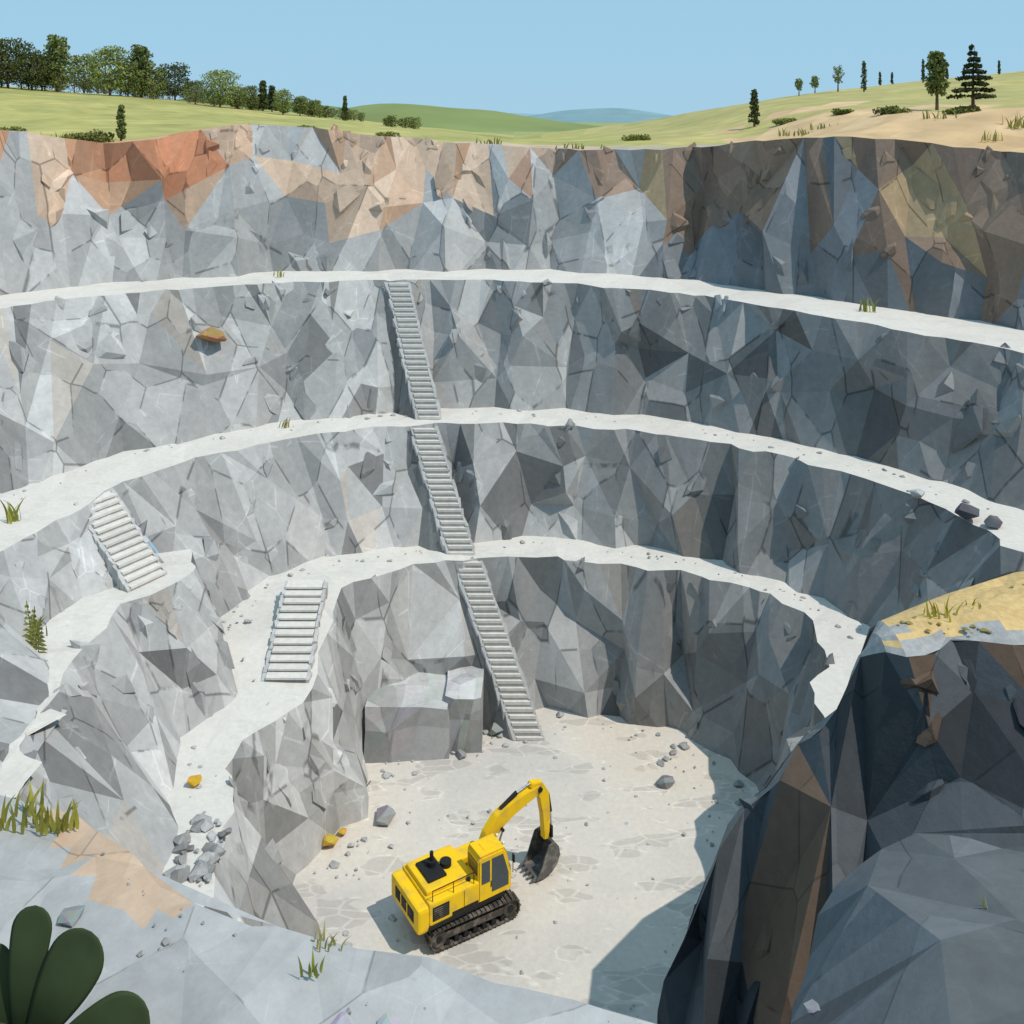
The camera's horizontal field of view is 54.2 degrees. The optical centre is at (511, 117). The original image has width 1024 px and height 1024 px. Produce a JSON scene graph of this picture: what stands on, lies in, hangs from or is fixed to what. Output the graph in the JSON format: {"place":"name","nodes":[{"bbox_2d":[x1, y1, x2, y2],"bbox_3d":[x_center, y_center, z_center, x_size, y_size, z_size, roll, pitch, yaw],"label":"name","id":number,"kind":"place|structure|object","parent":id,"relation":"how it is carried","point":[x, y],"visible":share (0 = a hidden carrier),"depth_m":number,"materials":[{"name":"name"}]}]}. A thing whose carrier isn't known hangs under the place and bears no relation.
{"place":"outdoors","nodes":[
{"label":"outdoors","id":0,"kind":"place"},
{"bbox_2d":[0,487,163,798],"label":"side bench face","id":1,"kind":"object","parent":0,"point":[54,569],"visible":0.71,"depth_m":52.92},
{"bbox_2d":[22,601,47,652],"bbox_3d":[-23.620,25.224,49.471,1.530,2.652,0.101,0,0,0],"label":"fern","id":2,"kind":"object","parent":1,"relation":"attached to","point":[33,642],"visible":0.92,"depth_m":49.45,"materials":[{"name":"green plant"}]},
{"bbox_2d":[74,490,166,592],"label":"stone staircase","id":3,"kind":"structure","parent":1,"relation":"on","point":[129,556],"depth_m":58.35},
{"bbox_2d":[0,549,195,797],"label":"dirt path","id":4,"kind":"structure","parent":0,"point":[86,619],"depth_m":51.53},
{"bbox_2d":[24,614,47,635],"bbox_3d":[-24.435,25.941,51.252,1.414,1.199,0.267,0,0,10],"label":"grass tuft","id":5,"kind":"object","parent":4,"relation":"on","point":[40,622],"visible":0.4,"depth_m":51.22,"materials":[{"name":"green plant"}]},
{"bbox_2d":[0,549,237,874],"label":"rock buttress face","id":6,"kind":"object","parent":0,"point":[147,683],"visible":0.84,"depth_m":49.43},
{"bbox_2d":[177,97,341,114],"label":"distant hill","id":7,"kind":"structure","parent":0,"point":[335,108],"depth_m":721.01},
{"bbox_2d":[316,103,602,131],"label":"distant hill","id":8,"kind":"structure","parent":0,"point":[471,120],"depth_m":554.81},
{"bbox_2d":[0,123,1023,329],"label":"cliff face","id":9,"kind":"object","parent":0,"point":[924,228],"visible":0.9,"depth_m":85.10},
{"bbox_2d":[0,279,1023,509],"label":"third bench face","id":10,"kind":"object","parent":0,"point":[84,381],"visible":0.89,"depth_m":74.60},
{"bbox_2d":[196,327,226,341],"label":"boulder","id":11,"kind":"object","parent":10,"relation":"on","point":[211,334],"visible":1,"depth_m":75.79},
{"bbox_2d":[0,795,1023,1023],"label":"ledge ground","id":12,"kind":"structure","parent":0,"point":[909,930],"depth_m":19.52,"materials":[{"name":"stone"}]},
{"bbox_2d":[0,778,48,833],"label":"grass tuft","id":13,"kind":"object","parent":12,"relation":"on","point":[31,801],"visible":0.95,"depth_m":22.45,"materials":[{"name":"green plant"}]},
{"bbox_2d":[23,797,81,836],"bbox_3d":[-10.345,15.578,22.369,1.456,0.724,0.448,0,0,0],"label":"grass tuft","id":14,"kind":"object","parent":12,"relation":"on","point":[58,824],"visible":0.99,"depth_m":22.36,"materials":[{"name":"green plant"}]},
{"bbox_2d":[57,905,84,926],"bbox_3d":[-8.818,15.944,20.004,0.412,0.154,0.542,0,0,0],"label":"boulder","id":15,"kind":"object","parent":12,"relation":"on","point":[69,916],"visible":1,"depth_m":19.94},
{"bbox_2d":[0,905,149,1023],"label":"broad leaf plant","id":16,"kind":"object","parent":12,"relation":"on","point":[40,983],"visible":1,"depth_m":16.90,"materials":[{"name":"green plant"}]},
{"bbox_2d":[298,948,324,977],"bbox_3d":[-3.708,15.728,18.571,0.503,0.425,0.241,0,0,-24],"label":"grass tuft","id":17,"kind":"object","parent":12,"relation":"on","point":[313,967],"visible":1,"depth_m":18.56,"materials":[{"name":"green plant"}]},
{"bbox_2d":[314,922,351,951],"bbox_3d":[-3.510,15.789,19.255,0.857,0.402,0.358,0,0,31],"label":"grass tuft","id":18,"kind":"object","parent":12,"relation":"on","point":[330,944],"visible":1,"depth_m":19.24,"materials":[{"name":"green plant"}]},
{"bbox_2d":[331,1011,354,1023],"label":"boulder","id":19,"kind":"object","parent":12,"relation":"on","point":[343,1017],"visible":1,"depth_m":17.69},
{"bbox_2d":[377,1012,398,1023],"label":"boulder","id":20,"kind":"object","parent":12,"relation":"on","point":[388,1018],"visible":1,"depth_m":17.71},
{"bbox_2d":[803,999,820,1015],"bbox_3d":[5.999,17.804,19.990,0.316,0.190,0.291,0,0,0],"label":"boulder","id":21,"kind":"object","parent":12,"relation":"on","point":[812,1007],"visible":1,"depth_m":19.95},
{"bbox_2d":[0,71,1023,152],"bbox_3d":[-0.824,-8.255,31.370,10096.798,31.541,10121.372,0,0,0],"label":"grassland terrain","id":22,"kind":"structure","parent":0,"point":[45,112],"depth_m":124.02,"materials":[{"name":"plant"}]},
{"bbox_2d":[0,39,23,82],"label":"broadleaf tree","id":23,"kind":"object","parent":22,"relation":"on","point":[5,58],"visible":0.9,"depth_m":177.16,"materials":[{"name":"green plant"}]},
{"bbox_2d":[0,126,25,130],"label":"shrub","id":24,"kind":"object","parent":22,"relation":"on","point":[15,128],"visible":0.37,"depth_m":83.81,"materials":[{"name":"green plant"}]},
{"bbox_2d":[0,37,44,87],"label":"broadleaf tree","id":25,"kind":"object","parent":22,"relation":"on","point":[17,48],"visible":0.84,"depth_m":179.13,"materials":[{"name":"green plant"}]},
{"bbox_2d":[6,50,60,89],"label":"broadleaf tree","id":26,"kind":"object","parent":22,"relation":"on","point":[34,81],"visible":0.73,"depth_m":182.08,"materials":[{"name":"green plant"}]},
{"bbox_2d":[25,56,61,89],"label":"broadleaf tree","id":27,"kind":"object","parent":22,"relation":"on","point":[37,76],"visible":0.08,"depth_m":188.28,"materials":[{"name":"green plant"}]},
{"bbox_2d":[37,34,74,91],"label":"poplar tree","id":28,"kind":"object","parent":22,"relation":"on","point":[57,52],"visible":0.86,"depth_m":185.04,"materials":[{"name":"green plant"}]},
{"bbox_2d":[61,132,88,139],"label":"shrub","id":29,"kind":"object","parent":22,"relation":"on","point":[70,136],"visible":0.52,"depth_m":88.10,"materials":[{"name":"green plant"}]},
{"bbox_2d":[66,53,98,92],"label":"broadleaf tree","id":30,"kind":"object","parent":22,"relation":"on","point":[78,67],"visible":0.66,"depth_m":190.80,"materials":[{"name":"green plant"}]},
{"bbox_2d":[75,128,115,142],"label":"shrub","id":31,"kind":"object","parent":22,"relation":"on","point":[100,137],"visible":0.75,"depth_m":88.03,"materials":[{"name":"green plant"}]},
{"bbox_2d":[83,45,134,95],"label":"broadleaf tree","id":32,"kind":"object","parent":22,"relation":"on","point":[110,84],"visible":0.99,"depth_m":176.84,"materials":[{"name":"green plant"}]},
{"bbox_2d":[115,104,126,140],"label":"cypress tree","id":33,"kind":"object","parent":22,"relation":"on","point":[120,130],"visible":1,"depth_m":88.35,"materials":[{"name":"green plant"}]},
{"bbox_2d":[111,61,142,96],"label":"broadleaf tree","id":34,"kind":"object","parent":22,"relation":"on","point":[131,78],"visible":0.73,"depth_m":180.22,"materials":[{"name":"green plant"}]},
{"bbox_2d":[127,44,155,97],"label":"poplar tree","id":35,"kind":"object","parent":22,"relation":"on","point":[141,55],"visible":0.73,"depth_m":183.32,"materials":[{"name":"green plant"}]},
{"bbox_2d":[143,67,170,98],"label":"broadleaf tree","id":36,"kind":"object","parent":22,"relation":"on","point":[156,72],"visible":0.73,"depth_m":186.41,"materials":[{"name":"green plant"}]},
{"bbox_2d":[155,62,196,99],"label":"broadleaf tree","id":37,"kind":"object","parent":22,"relation":"on","point":[176,70],"visible":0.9,"depth_m":189.23,"materials":[{"name":"green plant"}]},
{"bbox_2d":[185,80,205,101],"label":"broadleaf tree","id":38,"kind":"object","parent":22,"relation":"on","point":[201,85],"visible":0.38,"depth_m":192.70,"materials":[{"name":"green plant"}]},
{"bbox_2d":[0,63,422,128],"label":"distant trees","id":39,"kind":"object","parent":22,"relation":"on","point":[389,120],"visible":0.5,"depth_m":184.44,"materials":[{"name":"green plant"}]},
{"bbox_2d":[197,68,242,107],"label":"broadleaf tree","id":40,"kind":"object","parent":22,"relation":"on","point":[222,98],"visible":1,"depth_m":178.22,"materials":[{"name":"green plant"}]},
{"bbox_2d":[225,86,249,108],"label":"broadleaf tree","id":41,"kind":"object","parent":22,"relation":"on","point":[242,94],"visible":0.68,"depth_m":181.44,"materials":[{"name":"green plant"}]},
{"bbox_2d":[239,85,259,109],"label":"broadleaf tree","id":42,"kind":"object","parent":22,"relation":"on","point":[254,93],"visible":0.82,"depth_m":184.48,"materials":[{"name":"green plant"}]},
{"bbox_2d":[257,80,268,110],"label":"cypress tree","id":43,"kind":"object","parent":22,"relation":"on","point":[263,97],"visible":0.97,"depth_m":187.63,"materials":[{"name":"green plant"}]},
{"bbox_2d":[267,85,276,111],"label":"cypress tree","id":44,"kind":"object","parent":22,"relation":"on","point":[271,92],"visible":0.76,"depth_m":190.62,"materials":[{"name":"green plant"}]},
{"bbox_2d":[272,89,293,114],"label":"broadleaf tree","id":45,"kind":"object","parent":22,"relation":"on","point":[283,107],"visible":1,"depth_m":176.50,"materials":[{"name":"green plant"}]},
{"bbox_2d":[290,95,310,115],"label":"broadleaf tree","id":46,"kind":"object","parent":22,"relation":"on","point":[302,103],"visible":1,"depth_m":179.51,"materials":[{"name":"green plant"}]},
{"bbox_2d":[304,99,323,115],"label":"broadleaf tree","id":47,"kind":"object","parent":22,"relation":"on","point":[316,102],"visible":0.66,"depth_m":182.44,"materials":[{"name":"green plant"}]},
{"bbox_2d":[341,96,348,120],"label":"cypress tree","id":48,"kind":"object","parent":22,"relation":"on","point":[345,109],"visible":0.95,"depth_m":185.78,"materials":[{"name":"green plant"}]},
{"bbox_2d":[375,131,400,136],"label":"shrub","id":49,"kind":"object","parent":22,"relation":"on","point":[390,133],"visible":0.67,"depth_m":95.56,"materials":[{"name":"green plant"}]},
{"bbox_2d":[476,137,501,144],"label":"grass tuft","id":50,"kind":"object","parent":22,"relation":"on","point":[497,141],"visible":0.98,"depth_m":94.42,"materials":[{"name":"green plant"}]},
{"bbox_2d":[555,143,601,148],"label":"grass tuft","id":51,"kind":"object","parent":22,"relation":"on","point":[575,147],"visible":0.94,"depth_m":92.70,"materials":[{"name":"green plant"}]},
{"bbox_2d":[621,133,650,140],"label":"shrub","id":52,"kind":"object","parent":22,"relation":"on","point":[630,137],"visible":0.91,"depth_m":104.74,"materials":[{"name":"green plant"}]},
{"bbox_2d":[748,89,759,126],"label":"cypress tree","id":53,"kind":"object","parent":22,"relation":"on","point":[754,114],"visible":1,"depth_m":110.87,"materials":[{"name":"green plant"}]},
{"bbox_2d":[771,118,796,124],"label":"shrub","id":54,"kind":"object","parent":22,"relation":"on","point":[781,121],"visible":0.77,"depth_m":105.61,"materials":[{"name":"green plant"}]},
{"bbox_2d":[778,128,808,136],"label":"grass tuft","id":55,"kind":"object","parent":22,"relation":"on","point":[788,134],"visible":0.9,"depth_m":92.04,"materials":[{"name":"green plant"}]},
{"bbox_2d":[795,78,802,95],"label":"field maple tree","id":56,"kind":"object","parent":22,"relation":"on","point":[798,83],"visible":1,"depth_m":169.79,"materials":[{"name":"green plant"}]},
{"bbox_2d":[809,75,819,92],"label":"field maple tree","id":57,"kind":"object","parent":22,"relation":"on","point":[814,80],"visible":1,"depth_m":171.85,"materials":[{"name":"green plant"}]},
{"bbox_2d":[810,123,837,129],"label":"grass tuft","id":58,"kind":"object","parent":22,"relation":"on","point":[821,127],"visible":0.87,"depth_m":92.95,"materials":[{"name":"green plant"}]},
{"bbox_2d":[832,65,844,91],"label":"field maple tree","id":59,"kind":"object","parent":22,"relation":"on","point":[837,79],"visible":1,"depth_m":167.87,"materials":[{"name":"green plant"}]},
{"bbox_2d":[831,108,854,113],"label":"shrub","id":60,"kind":"object","parent":22,"relation":"on","point":[840,111],"visible":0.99,"depth_m":99.45,"materials":[{"name":"green plant"}]},
{"bbox_2d":[860,61,866,91],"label":"cypress tree","id":61,"kind":"object","parent":22,"relation":"on","point":[863,77],"visible":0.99,"depth_m":149.91,"materials":[{"name":"green plant"}]},
{"bbox_2d":[872,105,911,114],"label":"shrub","id":62,"kind":"object","parent":22,"relation":"on","point":[886,110],"visible":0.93,"depth_m":91.54,"materials":[{"name":"green plant"}]},
{"bbox_2d":[921,59,925,82],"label":"cypress tree","id":63,"kind":"object","parent":22,"relation":"on","point":[923,73],"visible":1,"depth_m":174.91,"materials":[{"name":"green plant"}]},
{"bbox_2d":[924,50,950,109],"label":"broadleaf tree","id":64,"kind":"object","parent":22,"relation":"on","point":[937,82],"visible":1,"depth_m":97.62,"materials":[{"name":"green plant"}]},
{"bbox_2d":[922,110,956,118],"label":"grass tuft","id":65,"kind":"object","parent":22,"relation":"on","point":[937,116],"visible":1,"depth_m":83.99,"materials":[{"name":"green plant"}]},
{"bbox_2d":[942,107,975,114],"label":"shrub","id":66,"kind":"object","parent":22,"relation":"on","point":[956,110],"visible":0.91,"depth_m":85.61,"materials":[{"name":"green plant"}]},
{"bbox_2d":[954,105,981,110],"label":"shrub","id":67,"kind":"object","parent":22,"relation":"on","point":[977,108],"visible":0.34,"depth_m":91.19,"materials":[{"name":"green plant"}]},
{"bbox_2d":[946,44,996,109],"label":"pine tree","id":68,"kind":"object","parent":22,"relation":"on","point":[976,65],"visible":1,"depth_m":89.59,"materials":[{"name":"green plant"}]},
{"bbox_2d":[981,130,1002,141],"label":"grass tuft","id":69,"kind":"object","parent":22,"relation":"on","point":[984,138],"visible":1,"depth_m":77.86,"materials":[{"name":"green plant"}]},
{"bbox_2d":[997,60,1000,74],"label":"cypress tree","id":70,"kind":"object","parent":22,"relation":"on","point":[999,69],"visible":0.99,"depth_m":179.91,"materials":[{"name":"green plant"}]},
{"bbox_2d":[1002,113,1023,127],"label":"grass tuft","id":71,"kind":"object","parent":22,"relation":"on","point":[1017,124],"visible":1,"depth_m":79.85,"materials":[{"name":"green plant"}]},
{"bbox_2d":[0,407,1023,551],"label":"haul road","id":72,"kind":"structure","parent":0,"point":[47,501],"depth_m":67.42,"materials":[{"name":"stone"}]},
{"bbox_2d":[0,499,23,523],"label":"grass tuft","id":73,"kind":"object","parent":72,"relation":"on","point":[11,515],"visible":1,"depth_m":56.89,"materials":[{"name":"green plant"}]},
{"bbox_2d":[279,417,290,427],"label":"grass tuft","id":74,"kind":"object","parent":72,"relation":"on","point":[285,423],"visible":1,"depth_m":74.10,"materials":[{"name":"green plant"}]},
{"bbox_2d":[384,282,440,419],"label":"stone staircase","id":75,"kind":"structure","parent":72,"relation":"on","point":[415,394],"depth_m":78.82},
{"bbox_2d":[954,503,979,519],"bbox_3d":[26.007,22.519,57.137,1.327,0.894,1.231,0,0,30],"label":"boulder","id":76,"kind":"object","parent":72,"relation":"on","point":[965,511],"visible":1,"depth_m":56.87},
{"bbox_2d":[984,515,1002,527],"bbox_3d":[26.926,22.594,56.097,1.100,0.620,0.682,0,0,0],"label":"boulder","id":77,"kind":"object","parent":72,"relation":"on","point":[993,521],"visible":1,"depth_m":55.90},
{"bbox_2d":[0,269,1023,352],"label":"haul road","id":78,"kind":"structure","parent":0,"point":[982,332],"depth_m":78.76,"materials":[{"name":"stone"}]},
{"bbox_2d":[273,269,283,277],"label":"grass tuft","id":79,"kind":"object","parent":78,"relation":"on","point":[280,274],"visible":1,"depth_m":83.87,"materials":[{"name":"green plant"}]},
{"bbox_2d":[859,298,878,312],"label":"grass tuft","id":80,"kind":"object","parent":78,"relation":"on","point":[865,308],"visible":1,"depth_m":73.44,"materials":[{"name":"green plant"}]},
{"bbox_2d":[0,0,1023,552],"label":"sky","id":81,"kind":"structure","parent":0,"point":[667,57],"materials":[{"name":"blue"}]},
{"bbox_2d":[162,536,870,906],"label":"haul road","id":82,"kind":"structure","parent":0,"point":[216,738],"depth_m":59.75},
{"bbox_2d":[187,774,201,787],"bbox_3d":[-15.396,32.212,48.643,0.668,0.400,0.684,0,0,0],"label":"boulder","id":83,"kind":"object","parent":82,"relation":"on","point":[194,781],"visible":1,"depth_m":48.43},
{"bbox_2d":[261,580,327,682],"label":"stone staircase","id":84,"kind":"structure","parent":82,"relation":"on","point":[291,652],"depth_m":60.07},
{"bbox_2d":[406,426,474,554],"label":"stone staircase","id":85,"kind":"structure","parent":82,"relation":"on","point":[444,526],"depth_m":71.84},
{"bbox_2d":[511,113,538,115],"bbox_3d":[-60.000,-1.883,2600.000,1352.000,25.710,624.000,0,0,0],"label":"distant hill","id":86,"kind":"structure","parent":0,"point":[524,114],"depth_m":2545.43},
{"bbox_2d":[293,706,758,1023],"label":"quarry floor ground","id":87,"kind":"structure","parent":0,"point":[607,940],"depth_m":54.59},
{"bbox_2d":[322,833,338,845],"bbox_3d":[-10.030,39.711,54.936,0.832,0.528,0.788,0,0,25],"label":"boulder","id":88,"kind":"object","parent":87,"relation":"on","point":[329,839],"visible":1,"depth_m":54.80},
{"bbox_2d":[337,827,346,834],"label":"boulder","id":89,"kind":"object","parent":87,"relation":"on","point":[342,831],"visible":1,"depth_m":55.68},
{"bbox_2d":[376,805,395,825],"bbox_3d":[-7.188,39.737,57.047,1.171,0.791,1.389,0,0,0],"label":"boulder","id":90,"kind":"object","parent":87,"relation":"on","point":[385,814],"visible":1,"depth_m":56.74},
{"bbox_2d":[364,672,449,762],"bbox_3d":[-6.592,38.494,65.380,5.351,3.612,6.836,0,0,0],"label":"rock block","id":91,"kind":"object","parent":87,"relation":"on","point":[407,719],"visible":0.75,"depth_m":62.68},
{"bbox_2d":[457,749,465,758],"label":"boulder","id":92,"kind":"object","parent":87,"relation":"on","point":[461,754],"visible":1,"depth_m":62.43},
{"bbox_2d":[445,666,483,755],"bbox_3d":[-3.127,38.365,65.605,2.534,3.870,5.896,0,0,0],"label":"rock block","id":93,"kind":"object","parent":87,"relation":"on","point":[464,693],"visible":0.83,"depth_m":63.24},
{"bbox_2d":[392,778,559,952],"bbox_3d":[-1.510,37.510,51.000,8.926,4.949,3.662,0,0,-32],"label":"excavator","id":94,"kind":"object","parent":87,"relation":"on","point":[445,897],"visible":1,"depth_m":49.54,"materials":[{"name":"metal"}]},
{"bbox_2d":[468,852,476,875],"bbox_3d":[-1.950,37.019,49.622,0.034,0.650,0.862,0,0,-32],"label":"rear window","id":95,"kind":"structure","parent":94,"relation":"in","point":[472,863],"depth_m":49.60,"materials":[{"name":"yellow glass"}]},
{"bbox_2d":[489,722,502,734],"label":"boulder","id":96,"kind":"object","parent":87,"relation":"on","point":[495,728],"visible":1,"depth_m":64.70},
{"bbox_2d":[452,559,544,740],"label":"stone staircase","id":97,"kind":"structure","parent":87,"relation":"on","point":[508,707],"depth_m":66.23,"materials":[{"name":"stone"}]},
{"bbox_2d":[204,556,834,938],"bbox_3d":[1.882,35.869,50.811,33.035,11.826,37.702,0,0,0],"label":"bench face","id":98,"kind":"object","parent":87,"relation":"on","point":[731,671],"visible":0.66,"depth_m":64.56},
{"bbox_2d":[21,409,1023,1022],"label":"rock rubble","id":99,"kind":"object","parent":87,"relation":"on","point":[205,865],"visible":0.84,"depth_m":45.37,"materials":[{"name":"stone"}]},
{"bbox_2d":[510,847,572,885],"bbox_3d":[1.286,39.970,53.248,3.988,0.180,3.116,0,0,0],"label":"gravel spoil","id":100,"kind":"object","parent":87,"relation":"on","point":[516,870],"visible":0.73,"depth_m":52.92,"materials":[{"name":"stone"}]},
{"bbox_2d":[655,775,674,789],"bbox_3d":[9.185,39.806,59.992,1.021,0.657,0.920,0,0,-34],"label":"boulder","id":101,"kind":"object","parent":87,"relation":"on","point":[666,782],"visible":1,"depth_m":59.74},
{"bbox_2d":[776,726,813,770],"bbox_3d":[15.300,33.500,44.500,11.400,15.000,17.000,0,0,0],"label":"rock buttress","id":102,"kind":"object","parent":87,"relation":"on","point":[792,741],"visible":0.06,"depth_m":42.97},
{"bbox_2d":[657,639,1023,1023],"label":"dark rock spur","id":103,"kind":"structure","parent":87,"relation":"on","point":[897,748],"depth_m":29.82,"materials":[{"name":"stone"}]},
{"bbox_2d":[686,570,1023,933],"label":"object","id":104,"kind":"object","parent":87,"relation":"on","point":[871,629],"visible":0.05,"depth_m":32.07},
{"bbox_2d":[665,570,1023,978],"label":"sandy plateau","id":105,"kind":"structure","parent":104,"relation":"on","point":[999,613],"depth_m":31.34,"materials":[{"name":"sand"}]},
{"bbox_2d":[923,597,962,622],"bbox_3d":[13.716,15.464,31.524,1.370,0.753,0.456,0,0,0],"label":"grass tuft","id":106,"kind":"object","parent":105,"relation":"on","point":[935,611],"visible":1,"depth_m":31.57,"materials":[{"name":"green plant"}]},
{"bbox_2d":[113,418,1023,626],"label":"second bench face","id":107,"kind":"object","parent":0,"point":[241,523],"visible":0.8,"depth_m":69.29},
{"bbox_2d":[909,489,924,498],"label":"boulder","id":108,"kind":"object","parent":107,"relation":"on","point":[918,493],"visible":1,"depth_m":60.20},
{"bbox_2d":[528,108,670,122],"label":"distant hill","id":109,"kind":"structure","parent":0,"point":[609,115],"depth_m":1583.04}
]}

